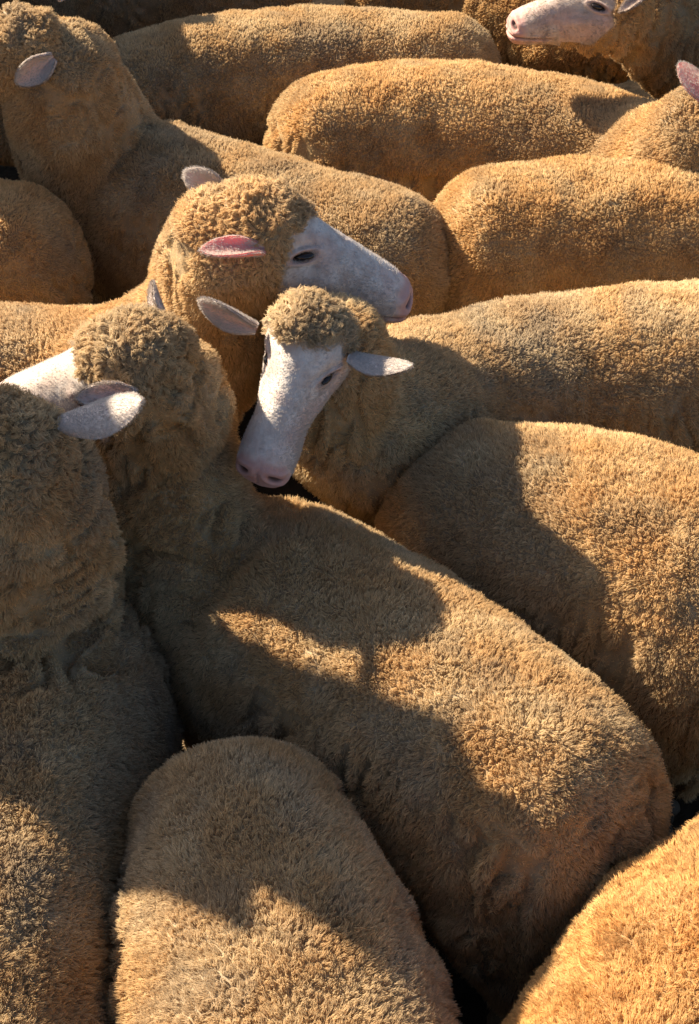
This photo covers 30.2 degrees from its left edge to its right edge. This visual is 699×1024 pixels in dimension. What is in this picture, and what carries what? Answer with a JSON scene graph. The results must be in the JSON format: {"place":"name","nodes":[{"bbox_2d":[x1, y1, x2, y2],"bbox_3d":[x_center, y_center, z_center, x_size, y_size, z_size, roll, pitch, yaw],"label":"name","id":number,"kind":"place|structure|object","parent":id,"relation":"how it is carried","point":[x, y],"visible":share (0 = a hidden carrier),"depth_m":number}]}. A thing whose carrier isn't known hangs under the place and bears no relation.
{"place":"outdoors","nodes":[
{"label":"outdoors","id":0,"kind":"place"},
{"bbox_2d":[0,0,698,1023],"bbox_3d":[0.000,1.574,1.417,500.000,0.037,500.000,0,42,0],"label":"ground","id":1,"kind":"structure","parent":0,"point":[472,1004],"depth_m":2.52},
{"bbox_2d":[0,178,94,305],"bbox_3d":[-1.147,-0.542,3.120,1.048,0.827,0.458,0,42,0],"label":"sheep","id":2,"kind":"object","parent":1,"relation":"on","point":[45,256],"visible":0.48,"depth_m":2.93},
{"bbox_2d":[0,380,185,1023],"bbox_3d":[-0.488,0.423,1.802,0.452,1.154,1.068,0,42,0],"label":"sheep","id":3,"kind":"object","parent":1,"relation":"on","point":[91,730],"visible":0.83,"depth_m":1.75},
{"bbox_2d":[0,0,312,38],"bbox_3d":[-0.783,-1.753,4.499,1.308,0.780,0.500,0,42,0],"label":"sheep","id":4,"kind":"object","parent":1,"relation":"on","point":[113,18],"visible":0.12,"depth_m":4.35},
{"bbox_2d":[0,164,412,426],"bbox_3d":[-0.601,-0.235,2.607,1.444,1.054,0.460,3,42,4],"label":"sheep","id":5,"kind":"object","parent":1,"relation":"on","point":[252,246],"visible":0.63,"depth_m":2.21},
{"bbox_2d":[0,0,451,324],"bbox_3d":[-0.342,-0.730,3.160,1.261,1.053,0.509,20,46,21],"label":"sheep","id":6,"kind":"object","parent":1,"relation":"on","point":[102,151],"visible":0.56,"depth_m":3.00},
{"bbox_2d":[0,2,500,166],"bbox_3d":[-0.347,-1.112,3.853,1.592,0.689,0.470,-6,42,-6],"label":"sheep","id":7,"kind":"object","parent":1,"relation":"on","point":[233,74],"visible":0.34,"depth_m":3.60},
{"bbox_2d":[103,735,462,1023],"bbox_3d":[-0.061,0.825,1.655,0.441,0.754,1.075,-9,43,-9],"label":"sheep","id":8,"kind":"object","parent":1,"relation":"on","point":[258,882],"visible":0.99,"depth_m":1.61},
{"bbox_2d":[0,279,673,1023],"bbox_3d":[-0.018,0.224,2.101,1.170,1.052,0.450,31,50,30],"label":"sheep","id":9,"kind":"object","parent":1,"relation":"on","point":[498,771],"visible":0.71,"depth_m":1.88},
{"bbox_2d":[196,277,698,526],"bbox_3d":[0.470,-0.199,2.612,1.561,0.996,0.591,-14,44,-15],"label":"sheep","id":10,"kind":"object","parent":1,"relation":"on","point":[360,405],"visible":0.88,"depth_m":2.35},
{"bbox_2d":[262,57,698,204],"bbox_3d":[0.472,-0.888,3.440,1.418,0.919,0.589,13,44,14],"label":"sheep","id":11,"kind":"object","parent":1,"relation":"on","point":[429,129],"visible":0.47,"depth_m":3.30},
{"bbox_2d":[344,0,629,84],"bbox_3d":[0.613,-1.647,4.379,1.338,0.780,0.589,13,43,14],"label":"sheep","id":12,"kind":"object","parent":1,"relation":"on","point":[491,16],"visible":0.16,"depth_m":4.20},
{"bbox_2d":[372,416,698,835],"bbox_3d":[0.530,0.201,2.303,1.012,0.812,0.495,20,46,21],"label":"sheep","id":13,"kind":"object","parent":1,"relation":"on","point":[579,544],"visible":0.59,"depth_m":2.10},
{"bbox_2d":[433,153,698,312],"bbox_3d":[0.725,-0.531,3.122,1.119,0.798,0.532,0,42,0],"label":"sheep","id":14,"kind":"object","parent":1,"relation":"on","point":[558,223],"visible":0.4,"depth_m":2.91},
{"bbox_2d":[501,812,698,1023],"bbox_3d":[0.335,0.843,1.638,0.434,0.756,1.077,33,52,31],"label":"sheep","id":15,"kind":"object","parent":1,"relation":"on","point":[625,950],"visible":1,"depth_m":1.58},
{"bbox_2d":[506,0,698,99],"bbox_3d":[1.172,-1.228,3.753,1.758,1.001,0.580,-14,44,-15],"label":"sheep","id":16,"kind":"object","parent":1,"relation":"on","point":[647,45],"visible":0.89,"depth_m":3.22}
]}

